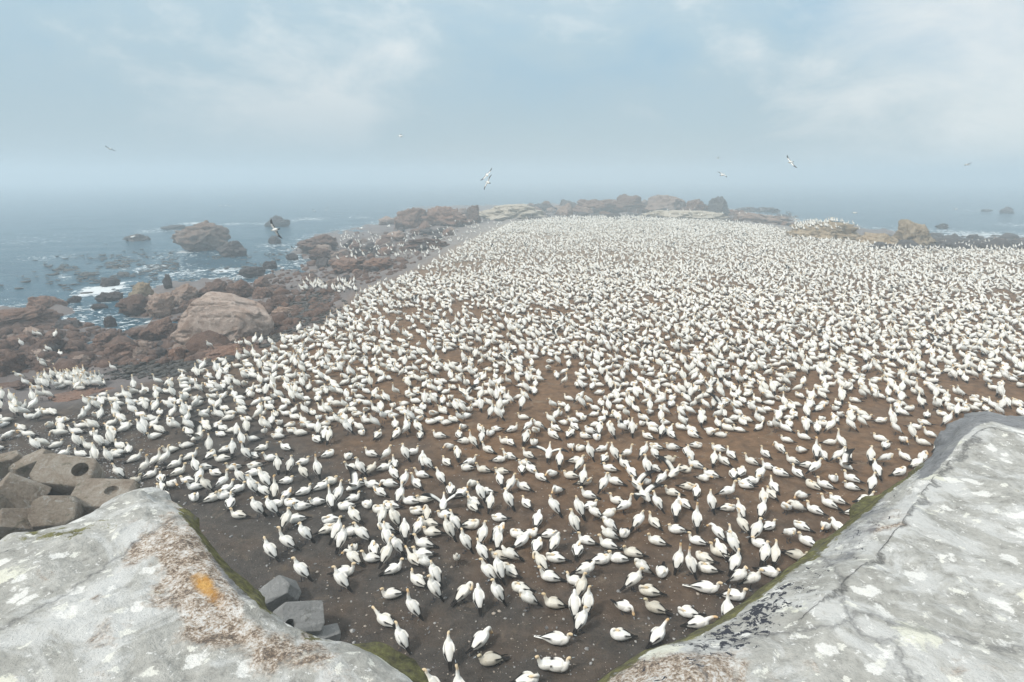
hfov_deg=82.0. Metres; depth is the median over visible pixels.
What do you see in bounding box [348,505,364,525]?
gannet
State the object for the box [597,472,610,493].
gannet
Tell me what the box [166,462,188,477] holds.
gannet
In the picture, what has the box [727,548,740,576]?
gannet
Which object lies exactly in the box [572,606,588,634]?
gannet
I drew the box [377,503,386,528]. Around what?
gannet
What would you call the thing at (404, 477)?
gannet
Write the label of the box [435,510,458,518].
gannet
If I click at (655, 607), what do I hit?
gannet
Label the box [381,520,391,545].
gannet
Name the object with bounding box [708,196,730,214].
boulder
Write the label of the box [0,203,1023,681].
ground
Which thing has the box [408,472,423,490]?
gannet
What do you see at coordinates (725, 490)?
gannet
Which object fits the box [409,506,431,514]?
gannet
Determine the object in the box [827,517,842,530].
gannet
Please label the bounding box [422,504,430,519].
gannet
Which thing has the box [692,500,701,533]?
gannet
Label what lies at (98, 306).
boulder
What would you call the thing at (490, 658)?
gannet
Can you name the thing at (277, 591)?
concrete block
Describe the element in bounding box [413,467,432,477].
gannet
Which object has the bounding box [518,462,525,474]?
gannet
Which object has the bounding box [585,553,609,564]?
gannet
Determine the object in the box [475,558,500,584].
gannet
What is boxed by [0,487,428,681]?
concrete ledge
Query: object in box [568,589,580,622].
gannet
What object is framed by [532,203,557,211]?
boulder
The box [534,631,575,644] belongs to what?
gannet
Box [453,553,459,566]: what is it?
gannet
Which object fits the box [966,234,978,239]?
boulder
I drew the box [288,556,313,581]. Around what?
gannet
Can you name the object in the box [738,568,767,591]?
gannet
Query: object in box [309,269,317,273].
boulder
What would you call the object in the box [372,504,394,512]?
gannet
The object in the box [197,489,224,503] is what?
gannet
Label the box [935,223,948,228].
boulder
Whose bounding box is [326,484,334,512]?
gannet
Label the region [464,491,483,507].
gannet
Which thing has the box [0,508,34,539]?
concrete block
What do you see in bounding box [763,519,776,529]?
gannet
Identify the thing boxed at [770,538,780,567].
gannet
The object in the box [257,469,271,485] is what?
gannet
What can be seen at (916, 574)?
rock
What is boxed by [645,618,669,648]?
gannet
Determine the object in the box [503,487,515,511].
gannet
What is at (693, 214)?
boulder
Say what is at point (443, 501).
gannet
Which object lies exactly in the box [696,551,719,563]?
gannet
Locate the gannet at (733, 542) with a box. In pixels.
[726,530,742,558]
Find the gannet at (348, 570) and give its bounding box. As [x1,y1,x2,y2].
[327,562,358,575]
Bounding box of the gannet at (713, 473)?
[701,468,723,478]
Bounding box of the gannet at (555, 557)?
[546,551,571,562]
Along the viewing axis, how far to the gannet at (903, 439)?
20.02 m
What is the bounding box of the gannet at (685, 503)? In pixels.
[678,493,694,510]
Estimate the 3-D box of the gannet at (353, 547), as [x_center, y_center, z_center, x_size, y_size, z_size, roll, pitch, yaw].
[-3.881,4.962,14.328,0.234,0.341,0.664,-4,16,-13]
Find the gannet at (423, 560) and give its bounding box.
[417,555,434,573]
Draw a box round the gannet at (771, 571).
[752,565,780,576]
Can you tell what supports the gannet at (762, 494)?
on the ground
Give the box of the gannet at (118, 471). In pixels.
[109,463,126,478]
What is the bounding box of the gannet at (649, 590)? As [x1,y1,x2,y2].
[639,584,666,595]
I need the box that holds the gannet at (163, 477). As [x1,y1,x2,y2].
[156,471,165,481]
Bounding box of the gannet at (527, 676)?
[511,671,539,681]
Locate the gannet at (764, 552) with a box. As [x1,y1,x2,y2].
[759,540,770,566]
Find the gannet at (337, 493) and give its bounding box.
[332,479,342,502]
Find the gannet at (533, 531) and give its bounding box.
[524,527,537,537]
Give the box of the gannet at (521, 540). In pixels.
[510,532,532,547]
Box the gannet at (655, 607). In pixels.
[639,597,672,615]
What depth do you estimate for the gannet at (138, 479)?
17.64 m
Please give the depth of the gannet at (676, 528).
15.04 m
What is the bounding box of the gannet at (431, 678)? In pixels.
[422,668,439,681]
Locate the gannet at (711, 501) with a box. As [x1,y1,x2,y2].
[707,489,716,514]
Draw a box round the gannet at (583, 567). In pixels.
[570,560,595,578]
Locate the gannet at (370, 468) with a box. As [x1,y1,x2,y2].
[361,462,375,476]
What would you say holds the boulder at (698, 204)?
on the ground
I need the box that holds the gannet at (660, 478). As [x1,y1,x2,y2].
[654,469,669,483]
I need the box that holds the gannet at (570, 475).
[563,470,578,478]
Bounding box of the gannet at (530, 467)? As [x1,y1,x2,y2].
[524,458,537,473]
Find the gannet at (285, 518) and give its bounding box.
[280,507,291,531]
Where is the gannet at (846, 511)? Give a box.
[839,508,849,514]
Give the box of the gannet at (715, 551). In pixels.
[708,541,732,556]
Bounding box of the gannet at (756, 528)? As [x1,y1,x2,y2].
[748,517,764,542]
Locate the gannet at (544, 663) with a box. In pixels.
[532,655,551,669]
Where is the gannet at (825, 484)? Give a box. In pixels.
[815,476,838,489]
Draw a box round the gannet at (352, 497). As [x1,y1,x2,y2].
[340,490,360,501]
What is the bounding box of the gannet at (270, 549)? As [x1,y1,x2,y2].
[263,536,280,561]
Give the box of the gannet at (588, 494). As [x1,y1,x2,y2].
[578,486,600,498]
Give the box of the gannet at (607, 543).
[594,534,622,550]
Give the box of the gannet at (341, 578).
[328,565,352,592]
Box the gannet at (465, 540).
[459,528,473,553]
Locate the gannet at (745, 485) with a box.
[739,481,758,488]
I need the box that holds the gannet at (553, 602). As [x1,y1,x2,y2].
[539,592,568,608]
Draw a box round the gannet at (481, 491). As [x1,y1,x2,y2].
[476,481,485,503]
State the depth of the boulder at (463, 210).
143.72 m
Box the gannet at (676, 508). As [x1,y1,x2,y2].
[671,499,681,521]
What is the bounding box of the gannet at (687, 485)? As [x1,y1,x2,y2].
[675,482,693,489]
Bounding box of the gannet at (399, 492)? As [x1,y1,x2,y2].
[395,481,403,503]
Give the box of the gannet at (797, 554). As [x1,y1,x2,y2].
[780,549,807,559]
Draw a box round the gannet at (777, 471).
[773,467,793,476]
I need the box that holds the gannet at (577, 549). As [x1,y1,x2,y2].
[572,540,582,560]
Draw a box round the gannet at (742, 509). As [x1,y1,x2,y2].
[735,498,745,519]
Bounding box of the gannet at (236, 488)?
[229,481,245,492]
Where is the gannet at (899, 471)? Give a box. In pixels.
[888,466,905,475]
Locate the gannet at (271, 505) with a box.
[262,496,280,517]
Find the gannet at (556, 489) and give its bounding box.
[551,485,565,495]
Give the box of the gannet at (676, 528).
[665,523,691,533]
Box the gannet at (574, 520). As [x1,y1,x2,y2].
[566,508,579,533]
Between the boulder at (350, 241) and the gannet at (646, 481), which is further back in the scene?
the boulder at (350, 241)
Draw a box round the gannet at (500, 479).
[495,471,503,487]
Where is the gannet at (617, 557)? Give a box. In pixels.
[604,550,633,562]
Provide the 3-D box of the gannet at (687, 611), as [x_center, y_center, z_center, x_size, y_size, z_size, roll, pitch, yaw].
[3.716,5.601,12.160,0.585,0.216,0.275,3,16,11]
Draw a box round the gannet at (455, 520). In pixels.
[449,509,460,532]
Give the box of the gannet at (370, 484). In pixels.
[363,477,385,487]
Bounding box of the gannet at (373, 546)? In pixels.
[368,540,379,553]
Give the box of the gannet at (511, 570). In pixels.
[504,562,522,578]
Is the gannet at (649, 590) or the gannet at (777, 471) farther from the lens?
the gannet at (777, 471)
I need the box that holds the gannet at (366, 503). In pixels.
[362,497,371,508]
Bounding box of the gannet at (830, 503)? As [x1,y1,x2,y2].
[817,493,842,510]
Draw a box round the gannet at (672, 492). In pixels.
[664,485,685,495]
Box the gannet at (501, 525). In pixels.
[489,522,504,541]
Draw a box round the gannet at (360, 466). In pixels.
[353,457,367,477]
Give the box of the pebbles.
[0,409,767,679]
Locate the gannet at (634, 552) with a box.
[620,545,648,557]
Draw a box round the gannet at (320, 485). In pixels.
[311,477,329,490]
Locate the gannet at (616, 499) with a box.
[609,492,623,503]
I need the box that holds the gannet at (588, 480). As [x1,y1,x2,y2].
[572,477,591,484]
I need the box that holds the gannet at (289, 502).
[284,498,300,506]
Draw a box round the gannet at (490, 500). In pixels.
[486,492,494,513]
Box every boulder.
[0,305,63,328]
[0,339,11,346]
[0,349,27,374]
[0,379,36,389]
[6,334,35,348]
[23,326,42,334]
[25,295,67,307]
[28,356,38,360]
[31,349,43,354]
[32,337,42,342]
[35,337,66,348]
[42,331,61,338]
[46,343,60,351]
[48,387,116,402]
[52,355,67,362]
[54,319,83,328]
[63,324,73,328]
[63,341,78,350]
[67,295,81,302]
[73,354,90,362]
[89,342,105,347]
[90,303,107,308]
[92,332,115,342]
[94,291,123,301]
[100,278,120,286]
[101,342,139,356]
[103,315,116,327]
[115,294,147,315]
[119,351,132,357]
[123,234,150,241]
[128,282,153,296]
[128,327,143,338]
[132,346,148,357]
[137,340,152,348]
[138,316,175,340]
[141,356,154,363]
[144,292,175,317]
[155,347,167,355]
[160,225,184,229]
[162,274,172,288]
[168,347,185,358]
[170,291,273,348]
[171,220,231,250]
[171,283,199,305]
[172,343,187,350]
[198,282,226,295]
[201,342,266,360]
[213,278,227,285]
[216,240,246,256]
[226,279,253,297]
[238,266,265,277]
[252,286,273,298]
[253,276,269,286]
[262,261,277,268]
[264,215,290,226]
[268,236,280,243]
[268,295,291,304]
[271,306,293,313]
[275,322,288,327]
[285,253,298,259]
[295,234,338,253]
[306,260,315,266]
[308,247,333,260]
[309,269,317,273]
[315,257,328,268]
[316,244,332,250]
[326,278,337,286]
[328,251,338,257]
[330,256,365,273]
[338,249,349,254]
[341,274,350,281]
[342,239,361,246]
[349,240,361,249]
[352,269,361,273]
[360,257,393,270]
[361,242,379,253]
[367,254,374,259]
[370,266,378,271]
[372,248,378,254]
[377,250,388,255]
[378,216,393,224]
[378,246,396,253]
[379,234,390,239]
[381,241,392,246]
[391,230,405,240]
[394,207,427,229]
[406,238,449,248]
[410,228,421,234]
[416,243,428,249]
[417,221,430,228]
[418,229,432,234]
[420,206,473,226]
[432,233,442,239]
[436,227,446,232]
[442,228,453,235]
[458,208,467,217]
[467,205,480,223]
[479,204,544,220]
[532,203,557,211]
[556,203,573,215]
[558,199,576,205]
[573,199,614,212]
[581,207,593,213]
[599,211,610,214]
[609,194,646,212]
[640,210,728,220]
[645,194,685,212]
[680,199,708,210]
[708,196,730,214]
[730,213,793,224]
[736,207,757,211]
[756,207,781,211]
[786,221,861,239]
[855,232,898,243]
[891,219,937,245]
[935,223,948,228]
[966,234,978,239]
[981,209,992,211]
[999,206,1014,213]
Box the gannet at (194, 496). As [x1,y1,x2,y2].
[188,492,198,501]
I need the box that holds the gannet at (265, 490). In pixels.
[253,482,272,499]
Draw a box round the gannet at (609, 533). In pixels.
[601,525,622,540]
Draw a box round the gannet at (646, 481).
[641,478,651,486]
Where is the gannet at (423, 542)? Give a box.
[412,533,438,547]
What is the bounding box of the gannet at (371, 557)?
[357,550,379,561]
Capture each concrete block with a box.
[0,450,23,477]
[0,472,51,507]
[0,493,14,509]
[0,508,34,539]
[8,448,53,477]
[28,495,84,530]
[29,453,104,494]
[71,478,140,514]
[259,575,300,611]
[273,600,324,634]
[314,623,340,640]
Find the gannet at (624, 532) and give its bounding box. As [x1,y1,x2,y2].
[619,527,629,537]
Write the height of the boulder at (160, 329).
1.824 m
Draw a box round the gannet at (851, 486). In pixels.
[842,480,864,490]
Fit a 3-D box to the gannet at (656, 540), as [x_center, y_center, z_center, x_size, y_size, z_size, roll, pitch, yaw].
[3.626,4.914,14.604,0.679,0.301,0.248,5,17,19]
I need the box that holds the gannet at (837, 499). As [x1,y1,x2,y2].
[828,492,850,505]
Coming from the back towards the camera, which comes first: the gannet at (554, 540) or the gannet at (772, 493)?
the gannet at (772, 493)
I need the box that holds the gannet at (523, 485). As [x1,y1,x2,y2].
[516,478,534,491]
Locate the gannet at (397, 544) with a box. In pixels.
[391,534,405,556]
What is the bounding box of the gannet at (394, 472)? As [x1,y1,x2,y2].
[389,465,399,480]
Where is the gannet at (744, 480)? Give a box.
[737,478,757,484]
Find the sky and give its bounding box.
[0,0,1023,177]
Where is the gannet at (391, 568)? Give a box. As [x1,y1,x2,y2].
[378,558,404,575]
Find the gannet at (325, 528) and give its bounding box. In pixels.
[312,522,334,534]
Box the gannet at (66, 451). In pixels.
[57,445,71,454]
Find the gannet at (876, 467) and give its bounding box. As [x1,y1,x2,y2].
[871,458,882,480]
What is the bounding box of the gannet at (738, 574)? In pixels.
[726,565,749,589]
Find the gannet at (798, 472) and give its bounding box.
[790,463,805,479]
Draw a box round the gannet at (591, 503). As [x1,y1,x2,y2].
[584,499,599,508]
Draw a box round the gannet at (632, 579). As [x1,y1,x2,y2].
[620,567,647,591]
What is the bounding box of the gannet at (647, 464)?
[641,454,651,477]
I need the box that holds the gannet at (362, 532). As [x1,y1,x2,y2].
[350,522,371,544]
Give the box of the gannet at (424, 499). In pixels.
[414,495,438,502]
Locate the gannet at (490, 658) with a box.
[474,651,509,665]
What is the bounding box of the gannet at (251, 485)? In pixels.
[243,474,259,495]
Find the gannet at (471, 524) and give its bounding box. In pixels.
[461,519,478,528]
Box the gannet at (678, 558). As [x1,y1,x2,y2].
[673,541,683,574]
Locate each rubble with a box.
[0,230,457,376]
[514,210,1023,249]
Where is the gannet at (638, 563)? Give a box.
[634,558,655,578]
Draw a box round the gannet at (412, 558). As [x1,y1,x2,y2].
[403,544,423,567]
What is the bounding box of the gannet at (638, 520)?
[630,510,644,531]
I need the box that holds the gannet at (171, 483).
[166,479,178,489]
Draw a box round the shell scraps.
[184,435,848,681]
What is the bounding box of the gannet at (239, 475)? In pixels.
[231,463,246,484]
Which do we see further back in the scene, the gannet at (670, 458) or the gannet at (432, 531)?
the gannet at (670, 458)
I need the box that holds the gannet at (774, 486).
[769,475,780,495]
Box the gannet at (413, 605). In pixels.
[406,587,423,620]
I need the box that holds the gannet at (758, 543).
[749,536,771,548]
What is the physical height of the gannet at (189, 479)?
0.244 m
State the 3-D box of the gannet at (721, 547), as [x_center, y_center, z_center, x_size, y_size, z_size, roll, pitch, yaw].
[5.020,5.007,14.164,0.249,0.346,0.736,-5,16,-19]
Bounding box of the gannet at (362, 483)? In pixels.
[345,479,364,486]
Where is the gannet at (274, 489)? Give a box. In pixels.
[270,474,278,499]
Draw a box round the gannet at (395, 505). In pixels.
[383,500,404,508]
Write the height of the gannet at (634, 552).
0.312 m
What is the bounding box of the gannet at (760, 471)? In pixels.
[755,465,764,481]
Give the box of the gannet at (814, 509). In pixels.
[804,500,828,516]
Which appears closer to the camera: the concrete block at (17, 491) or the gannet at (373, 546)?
the gannet at (373, 546)
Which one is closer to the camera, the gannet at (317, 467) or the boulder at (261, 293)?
the gannet at (317, 467)
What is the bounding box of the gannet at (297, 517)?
[289,513,311,522]
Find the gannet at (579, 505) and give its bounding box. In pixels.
[574,495,585,520]
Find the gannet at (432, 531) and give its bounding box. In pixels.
[422,526,446,535]
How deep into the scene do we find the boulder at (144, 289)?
54.48 m
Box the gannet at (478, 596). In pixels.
[473,583,484,616]
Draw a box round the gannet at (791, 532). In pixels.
[781,528,795,543]
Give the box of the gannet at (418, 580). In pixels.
[410,567,428,588]
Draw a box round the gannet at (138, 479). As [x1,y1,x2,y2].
[129,473,143,481]
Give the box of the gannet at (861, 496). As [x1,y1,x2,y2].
[852,491,876,501]
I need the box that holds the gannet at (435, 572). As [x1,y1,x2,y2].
[429,560,443,588]
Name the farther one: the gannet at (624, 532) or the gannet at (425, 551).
the gannet at (624, 532)
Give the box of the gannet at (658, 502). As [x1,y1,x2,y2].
[651,490,664,513]
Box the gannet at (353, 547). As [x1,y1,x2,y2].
[348,543,357,550]
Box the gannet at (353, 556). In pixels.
[340,549,365,566]
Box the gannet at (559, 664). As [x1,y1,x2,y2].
[537,656,574,672]
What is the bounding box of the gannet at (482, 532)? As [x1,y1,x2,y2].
[477,520,487,544]
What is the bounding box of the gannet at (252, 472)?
[244,467,260,475]
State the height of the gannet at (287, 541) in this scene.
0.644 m
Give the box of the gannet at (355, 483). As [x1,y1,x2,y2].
[343,465,364,492]
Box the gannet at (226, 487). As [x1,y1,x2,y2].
[219,479,236,490]
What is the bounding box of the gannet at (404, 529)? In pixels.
[399,518,409,544]
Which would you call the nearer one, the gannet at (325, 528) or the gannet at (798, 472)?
the gannet at (325, 528)
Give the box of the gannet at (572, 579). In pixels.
[565,571,588,585]
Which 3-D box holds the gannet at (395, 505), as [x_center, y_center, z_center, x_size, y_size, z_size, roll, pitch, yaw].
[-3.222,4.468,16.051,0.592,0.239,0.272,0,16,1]
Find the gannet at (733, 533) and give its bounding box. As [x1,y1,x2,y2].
[727,522,737,547]
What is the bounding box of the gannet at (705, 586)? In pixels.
[683,580,726,593]
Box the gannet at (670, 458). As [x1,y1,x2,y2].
[656,455,678,462]
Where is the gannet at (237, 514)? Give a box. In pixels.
[228,507,250,518]
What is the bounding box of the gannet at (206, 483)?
[198,475,214,494]
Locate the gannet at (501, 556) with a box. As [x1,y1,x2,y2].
[488,548,512,559]
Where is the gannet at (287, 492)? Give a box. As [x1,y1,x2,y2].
[280,487,291,499]
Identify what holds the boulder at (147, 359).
on the ground
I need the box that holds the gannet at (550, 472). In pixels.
[544,469,558,478]
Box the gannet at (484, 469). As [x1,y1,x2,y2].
[473,462,494,472]
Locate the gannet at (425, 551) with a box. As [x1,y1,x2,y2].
[409,546,438,556]
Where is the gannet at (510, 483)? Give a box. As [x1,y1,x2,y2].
[505,473,518,492]
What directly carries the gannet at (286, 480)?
on the ground
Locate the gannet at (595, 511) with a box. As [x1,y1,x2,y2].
[588,504,601,519]
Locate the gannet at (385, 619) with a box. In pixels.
[370,605,395,627]
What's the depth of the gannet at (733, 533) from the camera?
14.44 m
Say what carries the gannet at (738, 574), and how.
on the ground
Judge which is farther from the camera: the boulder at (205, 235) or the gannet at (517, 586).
the boulder at (205, 235)
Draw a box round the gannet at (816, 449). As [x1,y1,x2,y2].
[812,436,820,460]
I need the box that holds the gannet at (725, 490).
[714,480,739,499]
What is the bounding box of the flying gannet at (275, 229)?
[270,219,282,238]
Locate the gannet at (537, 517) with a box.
[532,509,542,527]
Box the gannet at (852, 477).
[843,469,865,483]
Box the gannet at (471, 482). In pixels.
[467,479,479,488]
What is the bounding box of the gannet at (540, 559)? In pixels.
[532,551,548,570]
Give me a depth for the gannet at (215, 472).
17.83 m
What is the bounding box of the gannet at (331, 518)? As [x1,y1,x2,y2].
[321,514,345,523]
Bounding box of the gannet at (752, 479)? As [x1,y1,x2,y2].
[741,475,762,483]
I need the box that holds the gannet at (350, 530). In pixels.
[345,526,354,535]
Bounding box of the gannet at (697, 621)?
[680,615,719,628]
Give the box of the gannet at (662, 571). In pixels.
[656,561,667,577]
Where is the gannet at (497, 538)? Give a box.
[493,526,502,550]
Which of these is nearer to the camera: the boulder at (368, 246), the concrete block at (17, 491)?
the concrete block at (17, 491)
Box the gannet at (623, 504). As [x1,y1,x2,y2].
[616,493,633,514]
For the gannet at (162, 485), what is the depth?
17.14 m
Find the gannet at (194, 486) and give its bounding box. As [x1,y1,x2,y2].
[183,480,202,489]
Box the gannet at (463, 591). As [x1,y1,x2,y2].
[450,581,472,606]
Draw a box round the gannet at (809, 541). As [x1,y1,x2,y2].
[796,531,815,546]
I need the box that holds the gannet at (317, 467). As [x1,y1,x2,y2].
[313,452,321,479]
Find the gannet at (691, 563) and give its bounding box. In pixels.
[685,544,697,579]
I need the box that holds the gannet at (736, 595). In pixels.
[715,588,750,600]
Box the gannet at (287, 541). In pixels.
[275,526,299,551]
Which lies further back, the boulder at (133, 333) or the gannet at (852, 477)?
the boulder at (133, 333)
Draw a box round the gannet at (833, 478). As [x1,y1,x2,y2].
[828,473,838,481]
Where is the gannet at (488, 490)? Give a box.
[484,487,498,494]
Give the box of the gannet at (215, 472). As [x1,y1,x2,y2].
[209,469,223,475]
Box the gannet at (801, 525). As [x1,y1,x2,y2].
[793,520,815,532]
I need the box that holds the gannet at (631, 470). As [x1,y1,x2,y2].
[625,464,637,477]
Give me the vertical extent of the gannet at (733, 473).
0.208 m
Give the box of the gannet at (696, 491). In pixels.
[692,483,700,500]
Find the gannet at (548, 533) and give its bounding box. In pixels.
[536,529,557,537]
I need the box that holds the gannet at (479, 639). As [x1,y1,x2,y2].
[465,626,493,653]
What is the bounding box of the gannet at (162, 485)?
[156,476,165,490]
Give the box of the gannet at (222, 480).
[213,468,231,488]
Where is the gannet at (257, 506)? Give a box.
[248,496,267,518]
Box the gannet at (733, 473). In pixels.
[729,468,737,479]
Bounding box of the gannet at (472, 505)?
[466,495,479,513]
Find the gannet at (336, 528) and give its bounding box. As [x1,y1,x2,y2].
[328,515,342,544]
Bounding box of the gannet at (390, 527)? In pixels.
[377,522,399,533]
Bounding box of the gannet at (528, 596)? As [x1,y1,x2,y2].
[519,589,542,611]
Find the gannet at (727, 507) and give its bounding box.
[715,503,735,510]
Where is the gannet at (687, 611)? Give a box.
[678,605,706,617]
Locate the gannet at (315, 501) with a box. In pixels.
[307,497,325,505]
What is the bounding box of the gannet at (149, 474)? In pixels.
[141,466,160,478]
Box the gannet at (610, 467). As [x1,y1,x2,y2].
[600,462,620,471]
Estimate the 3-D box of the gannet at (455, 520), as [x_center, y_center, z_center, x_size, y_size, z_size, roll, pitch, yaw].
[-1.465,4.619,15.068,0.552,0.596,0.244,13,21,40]
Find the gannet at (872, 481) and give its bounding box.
[867,472,876,493]
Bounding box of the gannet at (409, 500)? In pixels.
[402,494,423,504]
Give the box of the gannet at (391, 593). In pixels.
[377,587,406,598]
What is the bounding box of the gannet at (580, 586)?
[574,572,588,597]
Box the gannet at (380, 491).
[373,486,389,497]
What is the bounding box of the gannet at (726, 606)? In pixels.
[721,586,733,615]
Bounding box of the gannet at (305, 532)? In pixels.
[294,522,314,544]
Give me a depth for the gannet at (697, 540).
14.57 m
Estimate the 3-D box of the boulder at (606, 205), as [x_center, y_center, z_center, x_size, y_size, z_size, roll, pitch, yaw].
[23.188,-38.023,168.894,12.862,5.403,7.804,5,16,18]
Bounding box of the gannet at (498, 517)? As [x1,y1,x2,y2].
[491,513,511,521]
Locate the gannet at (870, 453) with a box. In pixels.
[866,445,875,465]
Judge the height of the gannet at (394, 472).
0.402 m
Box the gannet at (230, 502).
[225,491,234,510]
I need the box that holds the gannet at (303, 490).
[290,483,312,495]
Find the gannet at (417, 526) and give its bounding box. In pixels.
[409,517,423,538]
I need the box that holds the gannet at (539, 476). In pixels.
[533,470,549,482]
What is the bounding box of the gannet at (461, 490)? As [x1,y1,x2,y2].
[454,487,466,497]
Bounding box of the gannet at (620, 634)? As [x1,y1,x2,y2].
[610,627,637,640]
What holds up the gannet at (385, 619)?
on the ground
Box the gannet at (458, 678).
[453,660,464,681]
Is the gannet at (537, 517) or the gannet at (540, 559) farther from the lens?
the gannet at (537, 517)
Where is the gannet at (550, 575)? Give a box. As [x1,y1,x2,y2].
[535,565,566,581]
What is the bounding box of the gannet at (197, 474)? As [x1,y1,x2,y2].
[194,466,204,482]
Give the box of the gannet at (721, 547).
[714,538,729,561]
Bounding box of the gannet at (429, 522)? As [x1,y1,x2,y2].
[420,516,442,526]
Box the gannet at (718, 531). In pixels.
[704,523,727,542]
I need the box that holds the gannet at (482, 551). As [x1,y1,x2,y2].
[476,537,490,563]
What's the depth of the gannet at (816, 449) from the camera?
18.93 m
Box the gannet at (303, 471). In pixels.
[296,463,310,480]
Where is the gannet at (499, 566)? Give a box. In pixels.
[492,553,505,585]
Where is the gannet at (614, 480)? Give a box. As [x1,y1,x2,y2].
[604,472,627,485]
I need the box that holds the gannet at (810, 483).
[806,479,825,491]
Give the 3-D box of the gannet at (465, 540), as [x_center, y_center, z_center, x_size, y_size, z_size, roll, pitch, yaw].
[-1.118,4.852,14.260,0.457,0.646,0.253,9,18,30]
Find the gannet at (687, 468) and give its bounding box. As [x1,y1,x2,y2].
[674,464,694,472]
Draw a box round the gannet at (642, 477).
[627,470,656,490]
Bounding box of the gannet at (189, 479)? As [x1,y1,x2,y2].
[179,475,193,482]
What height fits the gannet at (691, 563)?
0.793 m
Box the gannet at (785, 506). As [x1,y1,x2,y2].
[781,502,793,514]
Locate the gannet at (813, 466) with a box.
[805,458,825,475]
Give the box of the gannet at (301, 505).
[291,501,312,509]
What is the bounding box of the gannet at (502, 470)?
[493,467,512,474]
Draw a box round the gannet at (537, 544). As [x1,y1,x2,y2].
[531,537,542,553]
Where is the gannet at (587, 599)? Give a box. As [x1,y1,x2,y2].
[582,585,593,618]
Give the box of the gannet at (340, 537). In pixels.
[335,525,346,554]
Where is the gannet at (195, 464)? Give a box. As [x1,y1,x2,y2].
[191,455,199,473]
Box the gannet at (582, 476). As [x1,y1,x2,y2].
[579,464,586,485]
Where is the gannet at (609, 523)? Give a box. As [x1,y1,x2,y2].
[602,516,618,532]
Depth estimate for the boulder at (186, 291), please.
52.14 m
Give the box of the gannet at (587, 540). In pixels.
[575,531,600,544]
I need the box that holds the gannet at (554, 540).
[548,532,559,552]
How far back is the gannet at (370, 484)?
17.15 m
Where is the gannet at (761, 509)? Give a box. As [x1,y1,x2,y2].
[757,497,766,520]
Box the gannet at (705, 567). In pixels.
[698,561,723,572]
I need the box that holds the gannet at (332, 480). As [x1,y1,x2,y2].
[316,475,339,484]
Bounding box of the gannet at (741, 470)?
[736,466,745,476]
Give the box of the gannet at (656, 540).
[644,533,671,546]
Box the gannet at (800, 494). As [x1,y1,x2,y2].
[794,490,810,501]
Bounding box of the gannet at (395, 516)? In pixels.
[389,503,400,528]
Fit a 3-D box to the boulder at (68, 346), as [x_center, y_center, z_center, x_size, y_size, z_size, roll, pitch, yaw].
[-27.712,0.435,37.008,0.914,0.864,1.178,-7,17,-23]
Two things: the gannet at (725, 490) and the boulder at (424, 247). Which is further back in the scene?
the boulder at (424, 247)
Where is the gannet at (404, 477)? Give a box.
[399,469,408,488]
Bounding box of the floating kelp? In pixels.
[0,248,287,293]
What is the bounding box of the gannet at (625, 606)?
[610,599,634,616]
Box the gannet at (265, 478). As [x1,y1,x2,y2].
[257,467,270,487]
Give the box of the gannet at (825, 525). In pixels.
[820,521,830,532]
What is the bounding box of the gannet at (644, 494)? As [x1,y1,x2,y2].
[634,483,664,505]
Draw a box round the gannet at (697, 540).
[687,531,709,545]
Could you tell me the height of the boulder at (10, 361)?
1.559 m
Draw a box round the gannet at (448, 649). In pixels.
[443,629,454,671]
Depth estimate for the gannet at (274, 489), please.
16.56 m
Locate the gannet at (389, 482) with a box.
[379,478,399,489]
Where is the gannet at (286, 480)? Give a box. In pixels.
[276,475,295,483]
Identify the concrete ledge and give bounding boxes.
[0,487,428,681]
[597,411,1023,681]
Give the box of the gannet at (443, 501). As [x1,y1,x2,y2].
[421,491,462,510]
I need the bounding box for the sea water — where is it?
[0,178,1023,343]
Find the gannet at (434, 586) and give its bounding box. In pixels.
[425,574,443,602]
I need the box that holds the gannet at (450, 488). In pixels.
[446,482,454,496]
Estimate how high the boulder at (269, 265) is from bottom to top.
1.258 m
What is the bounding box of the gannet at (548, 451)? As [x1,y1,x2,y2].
[528,441,568,462]
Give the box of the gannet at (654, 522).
[648,511,663,530]
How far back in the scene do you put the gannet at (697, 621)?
11.72 m
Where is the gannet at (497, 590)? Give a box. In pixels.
[488,578,506,606]
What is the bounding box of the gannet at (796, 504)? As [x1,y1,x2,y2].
[786,500,807,512]
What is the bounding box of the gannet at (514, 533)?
[510,528,523,537]
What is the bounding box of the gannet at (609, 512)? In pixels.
[596,508,615,519]
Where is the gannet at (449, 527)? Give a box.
[443,514,456,541]
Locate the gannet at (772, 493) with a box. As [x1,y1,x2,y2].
[766,486,778,500]
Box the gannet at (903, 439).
[899,436,908,444]
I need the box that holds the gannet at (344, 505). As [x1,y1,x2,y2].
[338,501,360,509]
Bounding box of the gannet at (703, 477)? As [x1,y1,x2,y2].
[693,474,714,483]
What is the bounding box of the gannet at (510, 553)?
[501,545,524,563]
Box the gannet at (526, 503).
[520,495,532,509]
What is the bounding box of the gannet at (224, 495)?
[213,490,239,498]
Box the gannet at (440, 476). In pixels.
[433,467,446,485]
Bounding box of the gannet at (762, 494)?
[759,487,768,503]
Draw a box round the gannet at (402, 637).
[393,620,411,654]
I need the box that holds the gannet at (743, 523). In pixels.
[736,507,749,535]
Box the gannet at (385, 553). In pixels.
[378,536,394,568]
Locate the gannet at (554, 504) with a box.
[548,495,562,517]
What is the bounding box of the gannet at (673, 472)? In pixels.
[655,455,685,479]
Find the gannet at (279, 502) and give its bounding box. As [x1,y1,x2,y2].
[264,495,285,508]
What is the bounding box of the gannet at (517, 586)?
[512,581,535,592]

